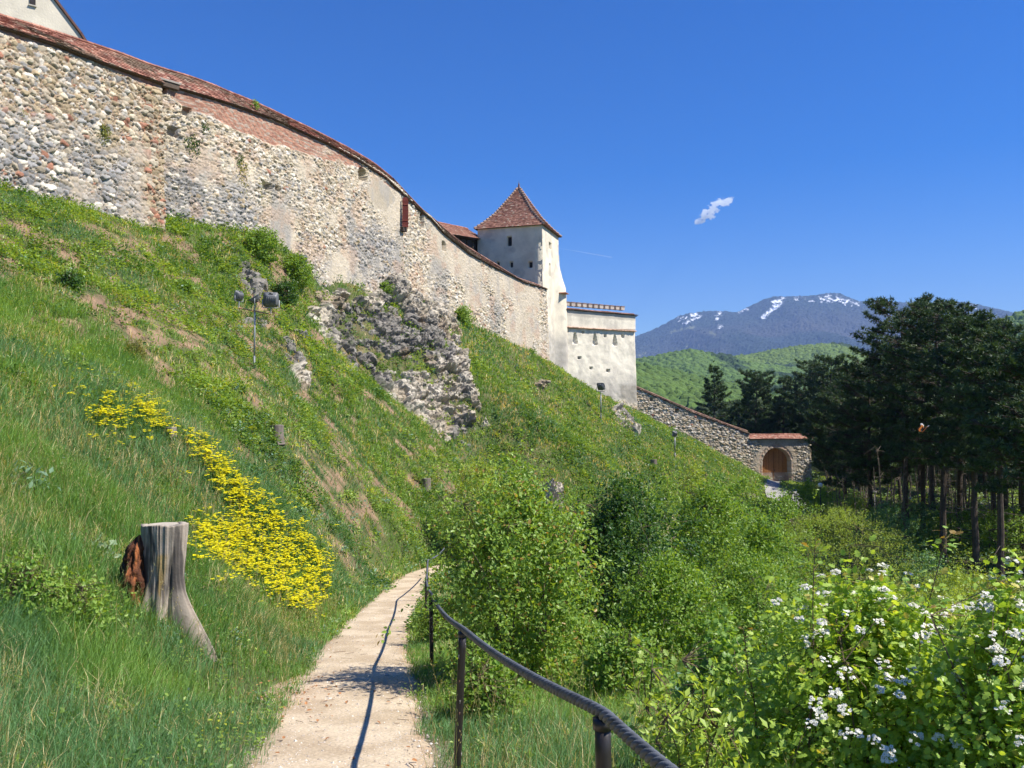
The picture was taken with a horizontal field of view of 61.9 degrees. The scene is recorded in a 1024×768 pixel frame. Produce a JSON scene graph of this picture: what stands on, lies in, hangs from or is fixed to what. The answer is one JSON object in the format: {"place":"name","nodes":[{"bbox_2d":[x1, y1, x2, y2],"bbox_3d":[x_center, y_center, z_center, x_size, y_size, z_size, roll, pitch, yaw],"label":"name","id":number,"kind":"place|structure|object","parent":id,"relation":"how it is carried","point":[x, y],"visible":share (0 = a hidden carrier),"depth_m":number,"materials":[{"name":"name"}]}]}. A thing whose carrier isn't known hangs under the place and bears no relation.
{"place":"outdoors","nodes":[
{"label":"outdoors","id":0,"kind":"place"},
{"bbox_2d":[239,565,456,767],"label":"path","id":1,"kind":"structure","parent":0,"point":[409,583],"depth_m":9.40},
{"bbox_2d":[229,631,416,767],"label":"leaf litter","id":2,"kind":"object","parent":1,"relation":"on","point":[413,759],"visible":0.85,"depth_m":9.83,"materials":[{"name":"brown plant"}]},
{"bbox_2d":[241,593,440,767],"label":"pebbles","id":3,"kind":"object","parent":1,"relation":"on","point":[407,763],"visible":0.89,"depth_m":9.09,"materials":[{"name":"gravel"}]},
{"bbox_2d":[0,178,1023,767],"bbox_3d":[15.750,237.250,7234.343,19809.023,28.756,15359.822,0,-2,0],"label":"ground","id":4,"kind":"structure","parent":0,"point":[314,457],"depth_m":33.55,"materials":[{"name":"green plant"}]},
{"bbox_2d":[4,460,60,498],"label":"bush","id":5,"kind":"object","parent":4,"relation":"on","point":[28,469],"visible":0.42,"depth_m":12.66,"materials":[{"name":"green plant"}]},
{"bbox_2d":[0,531,75,623],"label":"bush","id":6,"kind":"object","parent":4,"relation":"on","point":[32,581],"visible":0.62,"depth_m":8.89,"materials":[{"name":"green plant"}]},
{"bbox_2d":[0,0,86,39],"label":"gabled house","id":7,"kind":"structure","parent":4,"relation":"on","point":[52,14],"depth_m":51.29,"materials":[{"name":"paint"}]},
{"bbox_2d":[52,269,93,291],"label":"bush","id":8,"kind":"object","parent":4,"relation":"on","point":[73,278],"visible":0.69,"depth_m":27.64,"materials":[{"name":"green plant"}]},
{"bbox_2d":[20,561,129,637],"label":"bush","id":9,"kind":"object","parent":4,"relation":"on","point":[77,595],"visible":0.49,"depth_m":9.36,"materials":[{"name":"green plant"}]},
{"bbox_2d":[85,533,120,557],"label":"bush","id":10,"kind":"object","parent":4,"relation":"on","point":[100,544],"visible":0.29,"depth_m":11.92,"materials":[{"name":"green plant"}]},
{"bbox_2d":[122,337,154,360],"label":"bush","id":11,"kind":"object","parent":4,"relation":"on","point":[137,345],"visible":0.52,"depth_m":25.73,"materials":[{"name":"green plant"}]},
{"bbox_2d":[116,522,217,661],"bbox_3d":[-4.462,2.832,11.065,1.471,2.032,0.683,0,-2,0],"label":"tree stump","id":12,"kind":"object","parent":4,"relation":"on","point":[162,546],"visible":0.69,"depth_m":10.94,"materials":[{"name":"grey wood"}]},
{"bbox_2d":[173,275,195,296],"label":"bush","id":13,"kind":"object","parent":4,"relation":"on","point":[188,284],"visible":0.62,"depth_m":37.92,"materials":[{"name":"green plant"}]},
{"bbox_2d":[57,368,337,625],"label":"yellow wildflowers","id":14,"kind":"object","parent":4,"relation":"on","point":[232,536],"visible":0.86,"depth_m":19.81,"materials":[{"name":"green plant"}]},
{"bbox_2d":[238,261,267,296],"bbox_3d":[-14.216,-5.301,46.336,2.326,3.008,4.656,0,-2,0],"label":"rock outcrop","id":15,"kind":"object","parent":4,"relation":"on","point":[258,283],"visible":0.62,"depth_m":45.17,"materials":[{"name":"stone"}]},
{"bbox_2d":[245,459,264,482],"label":"bush","id":16,"kind":"object","parent":4,"relation":"on","point":[255,467],"visible":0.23,"depth_m":23.80,"materials":[{"name":"green plant"}]},
{"bbox_2d":[234,290,279,368],"bbox_3d":[-10.399,-2.013,34.729,1.804,3.584,0.531,0,-2,0],"label":"floodlight","id":17,"kind":"object","parent":4,"relation":"on","point":[270,300],"visible":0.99,"depth_m":34.69,"materials":[{"name":"paint"}]},
{"bbox_2d":[245,224,283,264],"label":"bush","id":18,"kind":"object","parent":4,"relation":"on","point":[259,234],"visible":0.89,"depth_m":48.79,"materials":[{"name":"green plant"}]},
{"bbox_2d":[0,13,549,360],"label":"fortress wall","id":19,"kind":"structure","parent":4,"relation":"on","point":[333,208],"depth_m":48.62,"materials":[{"name":"stone"}]},
{"bbox_2d":[270,425,285,444],"bbox_3d":[-7.885,1.685,28.550,0.616,0.660,0.593,0,-2,0],"label":"tree stump","id":20,"kind":"object","parent":4,"relation":"on","point":[278,428],"visible":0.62,"depth_m":28.39,"materials":[{"name":"grey wood"}]},
{"bbox_2d":[0,195,560,724],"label":"dry straw","id":21,"kind":"object","parent":4,"relation":"on","point":[230,375],"visible":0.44,"depth_m":31.85,"materials":[{"name":"beige plant"}]},
{"bbox_2d":[273,277,302,307],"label":"bush","id":22,"kind":"object","parent":4,"relation":"on","point":[289,289],"visible":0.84,"depth_m":46.69,"materials":[{"name":"green plant"}]},
{"bbox_2d":[281,328,311,391],"bbox_3d":[-11.228,-1.140,42.670,2.496,4.486,6.716,1,-2,-18],"label":"rock outcrop","id":23,"kind":"object","parent":4,"relation":"on","point":[301,371],"visible":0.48,"depth_m":41.48,"materials":[{"name":"stone"}]},
{"bbox_2d":[282,251,317,292],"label":"bush","id":24,"kind":"object","parent":4,"relation":"on","point":[296,260],"visible":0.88,"depth_m":51.79,"materials":[{"name":"green plant"}]},
{"bbox_2d":[288,499,312,521],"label":"bush","id":25,"kind":"object","parent":4,"relation":"on","point":[300,508],"visible":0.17,"depth_m":25.20,"materials":[{"name":"green plant"}]},
{"bbox_2d":[305,273,489,446],"bbox_3d":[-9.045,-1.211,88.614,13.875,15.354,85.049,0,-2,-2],"label":"crag","id":26,"kind":"structure","parent":4,"relation":"on","point":[429,319],"depth_m":59.25,"materials":[{"name":"stone"}]},
{"bbox_2d":[406,592,471,644],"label":"shrub","id":27,"kind":"object","parent":4,"relation":"on","point":[438,618],"visible":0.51,"depth_m":14.96,"materials":[{"name":"green plant"}]},
{"bbox_2d":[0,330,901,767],"bbox_3d":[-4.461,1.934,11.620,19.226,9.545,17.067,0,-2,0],"label":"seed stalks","id":28,"kind":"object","parent":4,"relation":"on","point":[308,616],"visible":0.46,"depth_m":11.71,"materials":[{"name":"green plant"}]},
{"bbox_2d":[0,263,907,767],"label":"grass","id":29,"kind":"structure","parent":4,"relation":"on","point":[82,655],"depth_m":11.29,"materials":[{"name":"green plant"}]},
{"bbox_2d":[438,221,480,251],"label":"gallery building","id":30,"kind":"structure","parent":4,"relation":"on","point":[467,237],"depth_m":87.48,"materials":[{"name":"tile"}]},
{"bbox_2d":[454,304,476,326],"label":"bush","id":31,"kind":"object","parent":4,"relation":"on","point":[461,314],"visible":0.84,"depth_m":72.09,"materials":[{"name":"green plant"}]},
{"bbox_2d":[424,449,521,552],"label":"shrub","id":32,"kind":"object","parent":4,"relation":"on","point":[460,482],"visible":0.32,"depth_m":39.71,"materials":[{"name":"green plant"}]},
{"bbox_2d":[439,635,548,724],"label":"shrub","id":33,"kind":"object","parent":4,"relation":"on","point":[495,674],"visible":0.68,"depth_m":8.45,"materials":[{"name":"green plant"}]},
{"bbox_2d":[376,429,619,696],"bbox_3d":[0.004,2.439,11.197,2.722,3.699,3.517,-1,-2,17],"label":"shrub","id":34,"kind":"object","parent":4,"relation":"on","point":[527,523],"visible":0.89,"depth_m":10.76,"materials":[{"name":"green plant"}]},
{"bbox_2d":[474,183,568,372],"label":"watch tower","id":35,"kind":"structure","parent":4,"relation":"on","point":[518,235],"depth_m":88.92,"materials":[{"name":"paint"}]},
{"bbox_2d":[424,548,677,767],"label":"rope railing","id":36,"kind":"object","parent":4,"relation":"on","point":[606,721],"visible":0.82,"depth_m":3.59,"materials":[{"name":"metal"}]},
{"bbox_2d":[542,478,563,512],"bbox_3d":[2.725,7.946,58.395,2.030,2.987,2.819,0,-2,0],"label":"boulder","id":37,"kind":"object","parent":4,"relation":"on","point":[553,489],"visible":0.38,"depth_m":57.91,"materials":[{"name":"stone"}]},
{"bbox_2d":[516,602,612,674],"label":"shrub","id":38,"kind":"object","parent":4,"relation":"on","point":[592,628],"visible":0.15,"depth_m":12.18,"materials":[{"name":"green plant"}]},
{"bbox_2d":[534,477,609,602],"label":"shrub","id":39,"kind":"object","parent":4,"relation":"on","point":[575,499],"visible":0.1,"depth_m":29.79,"materials":[{"name":"green plant"}]},
{"bbox_2d":[566,301,637,410],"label":"bastion","id":40,"kind":"object","parent":4,"relation":"on","point":[601,346],"visible":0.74,"depth_m":95.97,"materials":[{"name":"paint"}]},
{"bbox_2d":[562,619,679,708],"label":"shrub","id":41,"kind":"object","parent":4,"relation":"on","point":[614,642],"visible":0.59,"depth_m":9.33,"materials":[{"name":"green plant"}]},
{"bbox_2d":[612,402,640,434],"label":"boulder","id":42,"kind":"object","parent":4,"relation":"on","point":[617,408],"visible":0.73,"depth_m":87.87,"materials":[{"name":"stone"}]},
{"bbox_2d":[552,463,718,654],"bbox_3d":[2.291,3.744,16.786,3.555,4.360,3.537,0,-2,0],"label":"shrub","id":43,"kind":"object","parent":4,"relation":"on","point":[609,528],"visible":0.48,"depth_m":16.54,"materials":[{"name":"green plant"}]},
{"bbox_2d":[599,494,690,641],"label":"shrub","id":44,"kind":"object","parent":4,"relation":"on","point":[645,547],"visible":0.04,"depth_m":23.79,"materials":[{"name":"green plant"}]},
{"bbox_2d":[611,634,700,767],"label":"shrub","id":45,"kind":"object","parent":4,"relation":"on","point":[663,679],"visible":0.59,"depth_m":5.54,"materials":[{"name":"green plant"}]},
{"bbox_2d":[595,532,754,673],"bbox_3d":[2.630,3.843,13.864,2.645,2.801,2.885,0,-2,0],"label":"shrub","id":46,"kind":"object","parent":4,"relation":"on","point":[657,584],"visible":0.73,"depth_m":13.54,"materials":[{"name":"green plant"}]},
{"bbox_2d":[635,465,716,566],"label":"shrub","id":47,"kind":"object","parent":4,"relation":"on","point":[676,500],"visible":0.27,"depth_m":41.63,"materials":[{"name":"green plant"}]},
{"bbox_2d":[636,386,749,468],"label":"curtain wall","id":48,"kind":"structure","parent":4,"relation":"on","point":[728,440],"depth_m":100.96,"materials":[{"name":"stone"}]},
{"bbox_2d":[668,451,722,552],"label":"shrub","id":49,"kind":"object","parent":4,"relation":"on","point":[696,477],"visible":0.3,"depth_m":55.74,"materials":[{"name":"green plant"}]},
{"bbox_2d":[634,668,767,767],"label":"shrub","id":50,"kind":"object","parent":4,"relation":"on","point":[715,729],"visible":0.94,"depth_m":4.23,"materials":[{"name":"green plant"}]},
{"bbox_2d":[693,360,736,425],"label":"pine tree","id":51,"kind":"object","parent":4,"relation":"on","point":[711,391],"visible":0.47,"depth_m":127.46,"materials":[{"name":"green plant"}]},
{"bbox_2d":[674,504,776,608],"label":"shrub","id":52,"kind":"object","parent":4,"relation":"on","point":[716,541],"visible":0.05,"depth_m":30.70,"materials":[{"name":"green plant"}]},
{"bbox_2d":[660,459,795,645],"bbox_3d":[5.922,5.318,24.745,4.009,6.262,4.008,2,-2,-39],"label":"shrub","id":53,"kind":"object","parent":4,"relation":"on","point":[721,510],"visible":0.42,"depth_m":24.51,"materials":[{"name":"green plant"}]},
{"bbox_2d":[661,594,807,767],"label":"shrub","id":54,"kind":"object","parent":4,"relation":"on","point":[721,644],"visible":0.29,"depth_m":6.28,"materials":[{"name":"green plant"}]},
{"bbox_2d":[725,399,759,431],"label":"pine tree","id":55,"kind":"object","parent":4,"relation":"on","point":[736,410],"visible":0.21,"depth_m":131.27,"materials":[{"name":"green plant"}]},
{"bbox_2d":[666,543,824,703],"bbox_3d":[4.614,4.824,16.438,3.306,3.438,3.013,1,-2,-20],"label":"shrub","id":56,"kind":"object","parent":4,"relation":"on","point":[752,598],"visible":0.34,"depth_m":16.02,"materials":[{"name":"green plant"}]},
{"bbox_2d":[712,469,780,544],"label":"shrub","id":57,"kind":"object","parent":4,"relation":"on","point":[750,489],"visible":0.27,"depth_m":57.43,"materials":[{"name":"green plant"}]},
{"bbox_2d":[734,368,779,433],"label":"pine tree","id":58,"kind":"object","parent":4,"relation":"on","point":[762,386],"visible":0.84,"depth_m":120.95,"materials":[{"name":"green plant"}]},
{"bbox_2d":[689,504,826,668],"bbox_3d":[6.190,5.589,21.868,3.536,5.005,3.387,1,-2,-34],"label":"shrub","id":59,"kind":"object","parent":4,"relation":"on","point":[765,542],"visible":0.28,"depth_m":21.78,"materials":[{"name":"green plant"}]},
{"bbox_2d":[722,560,831,689],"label":"shrub","id":60,"kind":"object","parent":4,"relation":"on","point":[794,588],"visible":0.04,"depth_m":18.59,"materials":[{"name":"green plant"}]},
{"bbox_2d":[749,433,811,481],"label":"gatehouse","id":61,"kind":"object","parent":4,"relation":"on","point":[781,456],"visible":0.81,"depth_m":103.85,"materials":[{"name":"stone"}]},
{"bbox_2d":[761,376,801,433],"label":"pine tree","id":62,"kind":"object","parent":4,"relation":"on","point":[779,418],"visible":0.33,"depth_m":123.66,"materials":[{"name":"green plant"}]},
{"bbox_2d":[764,479,810,514],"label":"lane","id":63,"kind":"structure","parent":4,"relation":"on","point":[772,485],"depth_m":94.68,"materials":[{"name":"grey gravel"}]},
{"bbox_2d":[758,484,833,601],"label":"shrub","id":64,"kind":"object","parent":4,"relation":"on","point":[785,512],"visible":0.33,"depth_m":35.58,"materials":[{"name":"green plant"}]},
{"bbox_2d":[777,357,838,474],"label":"pine tree","id":65,"kind":"object","parent":4,"relation":"on","point":[797,395],"visible":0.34,"depth_m":117.60,"materials":[{"name":"green plant"}]},
{"bbox_2d":[778,477,839,531],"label":"shrub","id":66,"kind":"object","parent":4,"relation":"on","point":[804,499],"visible":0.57,"depth_m":71.20,"materials":[{"name":"green plant"}]},
{"bbox_2d":[801,389,843,476],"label":"pine tree","id":67,"kind":"object","parent":4,"relation":"on","point":[815,400],"visible":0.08,"depth_m":111.42,"materials":[{"name":"green plant"}]},
{"bbox_2d":[797,352,856,481],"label":"pine tree","id":68,"kind":"object","parent":4,"relation":"on","point":[810,384],"visible":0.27,"depth_m":108.14,"materials":[{"name":"green plant"}]},
{"bbox_2d":[796,383,884,504],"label":"pine tree","id":69,"kind":"object","parent":4,"relation":"on","point":[822,451],"visible":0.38,"depth_m":77.42,"materials":[{"name":"green plant"}]},
{"bbox_2d":[822,490,875,540],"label":"shrub","id":70,"kind":"object","parent":4,"relation":"on","point":[859,505],"visible":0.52,"depth_m":65.49,"materials":[{"name":"green plant"}]},
{"bbox_2d":[678,526,1021,767],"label":"hawthorn bush","id":71,"kind":"object","parent":4,"relation":"on","point":[862,663],"visible":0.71,"depth_m":4.77,"materials":[{"name":"green plant"}]},
{"bbox_2d":[827,374,881,490],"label":"pine tree","id":72,"kind":"object","parent":4,"relation":"on","point":[837,391],"visible":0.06,"depth_m":95.16,"materials":[{"name":"green plant"}]},
{"bbox_2d":[771,492,941,615],"bbox_3d":[10.428,6.274,26.398,6.454,5.966,6.758,0,-2,0],"label":"shrub","id":73,"kind":"object","parent":4,"relation":"on","point":[826,518],"visible":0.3,"depth_m":26.77,"materials":[{"name":"green plant"}]},
{"bbox_2d":[817,353,918,530],"bbox_3d":[27.544,5.276,65.720,7.666,15.588,8.535,0,-2,0],"label":"pine tree","id":74,"kind":"object","parent":4,"relation":"on","point":[851,405],"visible":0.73,"depth_m":64.96,"materials":[{"name":"green plant"}]},
{"bbox_2d":[865,439,892,552],"bbox_3d":[24.901,7.798,57.780,2.033,8.390,3.666,0,-2,13],"label":"bare tree","id":75,"kind":"object","parent":4,"relation":"on","point":[879,483],"visible":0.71,"depth_m":57.70,"materials":[{"name":"brown plant"}]},
{"bbox_2d":[829,501,930,576],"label":"shrub","id":76,"kind":"object","parent":4,"relation":"on","point":[883,515],"visible":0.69,"depth_m":47.41,"materials":[{"name":"green plant"}]},
{"bbox_2d":[827,566,939,709],"bbox_3d":[8.495,6.161,19.752,3.494,3.971,3.594,0,-2,0],"label":"shrub","id":77,"kind":"object","parent":4,"relation":"on","point":[881,605],"visible":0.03,"depth_m":19.84,"materials":[{"name":"green plant"}]},
{"bbox_2d":[848,292,960,539],"bbox_3d":[28.614,2.967,62.056,7.658,19.518,8.318,0,-2,0],"label":"pine tree","id":78,"kind":"object","parent":4,"relation":"on","point":[878,371],"visible":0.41,"depth_m":61.67,"materials":[{"name":"green plant"}]},
{"bbox_2d":[872,493,939,546],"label":"shrub","id":79,"kind":"object","parent":4,"relation":"on","point":[920,511],"visible":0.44,"depth_m":61.15,"materials":[{"name":"green plant"}]},
{"bbox_2d":[874,329,947,528],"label":"pine tree","id":80,"kind":"object","parent":4,"relation":"on","point":[922,483],"visible":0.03,"depth_m":69.60,"materials":[{"name":"green plant"}]},
{"bbox_2d":[893,459,931,540],"bbox_3d":[26.924,8.344,58.042,1.856,7.142,2.791,2,-2,-39],"label":"bare tree","id":81,"kind":"object","parent":4,"relation":"on","point":[902,485],"visible":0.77,"depth_m":58.04,"materials":[{"name":"brown plant"}]},
{"bbox_2d":[874,542,966,614],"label":"shrub","id":82,"kind":"object","parent":4,"relation":"on","point":[922,563],"visible":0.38,"depth_m":33.57,"materials":[{"name":"green plant"}]},
{"bbox_2d":[864,297,983,562],"bbox_3d":[26.484,3.135,52.943,8.077,17.612,8.377,0,-2,0],"label":"pine tree","id":83,"kind":"object","parent":4,"relation":"on","point":[904,392],"visible":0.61,"depth_m":52.62,"materials":[{"name":"green plant"}]},
{"bbox_2d":[907,405,948,506],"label":"pine tree","id":84,"kind":"object","parent":4,"relation":"on","point":[932,486],"depth_m":87.60,"materials":[{"name":"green plant"}]},
{"bbox_2d":[909,301,992,536],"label":"pine tree","id":85,"kind":"object","parent":4,"relation":"on","point":[960,474],"visible":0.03,"depth_m":65.57,"materials":[{"name":"green plant"}]},
{"bbox_2d":[893,577,1010,709],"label":"shrub","id":86,"kind":"object","parent":4,"relation":"on","point":[953,597],"visible":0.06,"depth_m":17.95,"materials":[{"name":"green plant"}]},
{"bbox_2d":[946,462,970,550],"bbox_3d":[31.027,8.683,59.242,1.787,6.878,2.688,-1,-2,25],"label":"bare tree","id":87,"kind":"object","parent":4,"relation":"on","point":[956,486],"visible":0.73,"depth_m":59.39,"materials":[{"name":"brown plant"}]},
{"bbox_2d":[896,548,1023,767],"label":"hawthorn bush","id":88,"kind":"object","parent":4,"relation":"on","point":[998,648],"visible":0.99,"depth_m":4.26,"materials":[{"name":"green plant"}]},
{"bbox_2d":[908,558,1022,637],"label":"shrub","id":89,"kind":"object","parent":4,"relation":"on","point":[951,578],"visible":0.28,"depth_m":30.71,"materials":[{"name":"green plant"}]},
{"bbox_2d":[916,309,1021,575],"bbox_3d":[25.502,3.805,46.664,6.255,15.692,6.415,0,-2,0],"label":"pine tree","id":90,"kind":"object","parent":4,"relation":"on","point":[955,327],"visible":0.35,"depth_m":46.66,"materials":[{"name":"green plant"}]},
{"bbox_2d":[924,500,1013,551],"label":"shrub","id":91,"kind":"object","parent":4,"relation":"on","point":[953,518],"visible":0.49,"depth_m":59.27,"materials":[{"name":"green plant"}]},
{"bbox_2d":[938,318,1023,583],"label":"pine tree","id":92,"kind":"object","parent":4,"relation":"on","point":[988,336],"visible":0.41,"depth_m":41.78,"materials":[{"name":"green plant"}]},
{"bbox_2d":[942,322,1020,547],"bbox_3d":[33.920,3.980,59.989,7.277,17.134,7.141,0,-2,0],"label":"pine tree","id":93,"kind":"object","parent":4,"relation":"on","point":[993,494],"depth_m":59.62,"materials":[{"name":"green plant"}]},
{"bbox_2d":[942,568,1023,638],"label":"shrub","id":94,"kind":"object","parent":4,"relation":"on","point":[987,584],"visible":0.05,"depth_m":26.90,"materials":[{"name":"green plant"}]},
{"bbox_2d":[952,329,1023,544],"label":"pine tree","id":95,"kind":"object","parent":4,"relation":"on","point":[998,427],"visible":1,"depth_m":36.10,"materials":[{"name":"green plant"}]},
{"bbox_2d":[964,505,1023,556],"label":"shrub","id":96,"kind":"object","parent":4,"relation":"on","point":[1015,518],"visible":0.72,"depth_m":55.52,"materials":[{"name":"green plant"}]},
{"bbox_2d":[981,377,1023,553],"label":"pine tree","id":97,"kind":"object","parent":4,"relation":"on","point":[1022,502],"visible":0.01,"depth_m":55.72,"materials":[{"name":"green plant"}]},
{"bbox_2d":[58,0,1023,335],"label":"sky","id":98,"kind":"structure","parent":0,"point":[863,150],"materials":[{"name":"blue"}]},
{"bbox_2d":[695,197,733,223],"bbox_3d":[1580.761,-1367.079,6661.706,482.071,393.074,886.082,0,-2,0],"label":"cloud","id":99,"kind":"structure","parent":0,"point":[712,209],"depth_m":6535.28,"materials":[{"name":"white"}]},
{"bbox_2d":[636,361,801,408],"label":"hill","id":100,"kind":"structure","parent":0,"point":[680,387],"depth_m":512.65,"materials":[{"name":"green plant"}]},
{"bbox_2d":[636,348,835,389],"bbox_3d":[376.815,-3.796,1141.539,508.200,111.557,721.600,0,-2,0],"label":"hill","id":101,"kind":"structure","parent":0,"point":[695,361],"depth_m":1212.22,"materials":[{"name":"green plant"}]},
{"bbox_2d":[689,363,889,474],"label":"hill","id":102,"kind":"structure","parent":0,"point":[758,399],"depth_m":165.99,"materials":[{"name":"green plant"}]},
{"bbox_2d":[635,293,1012,357],"bbox_3d":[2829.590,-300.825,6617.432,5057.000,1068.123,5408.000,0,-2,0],"label":"mountain","id":103,"kind":"structure","parent":0,"point":[776,322],"depth_m":6594.69,"materials":[{"name":"stone"}]},
{"bbox_2d":[733,342,914,369],"bbox_3d":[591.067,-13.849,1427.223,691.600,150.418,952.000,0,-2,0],"label":"hill","id":104,"kind":"structure","parent":0,"point":[784,356],"depth_m":1572.69,"materials":[{"name":"green plant"}]},
{"bbox_2d":[1000,310,1023,337],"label":"hill","id":105,"kind":"structure","parent":0,"point":[1016,318],"depth_m":1036.35,"materials":[{"name":"green plant"}]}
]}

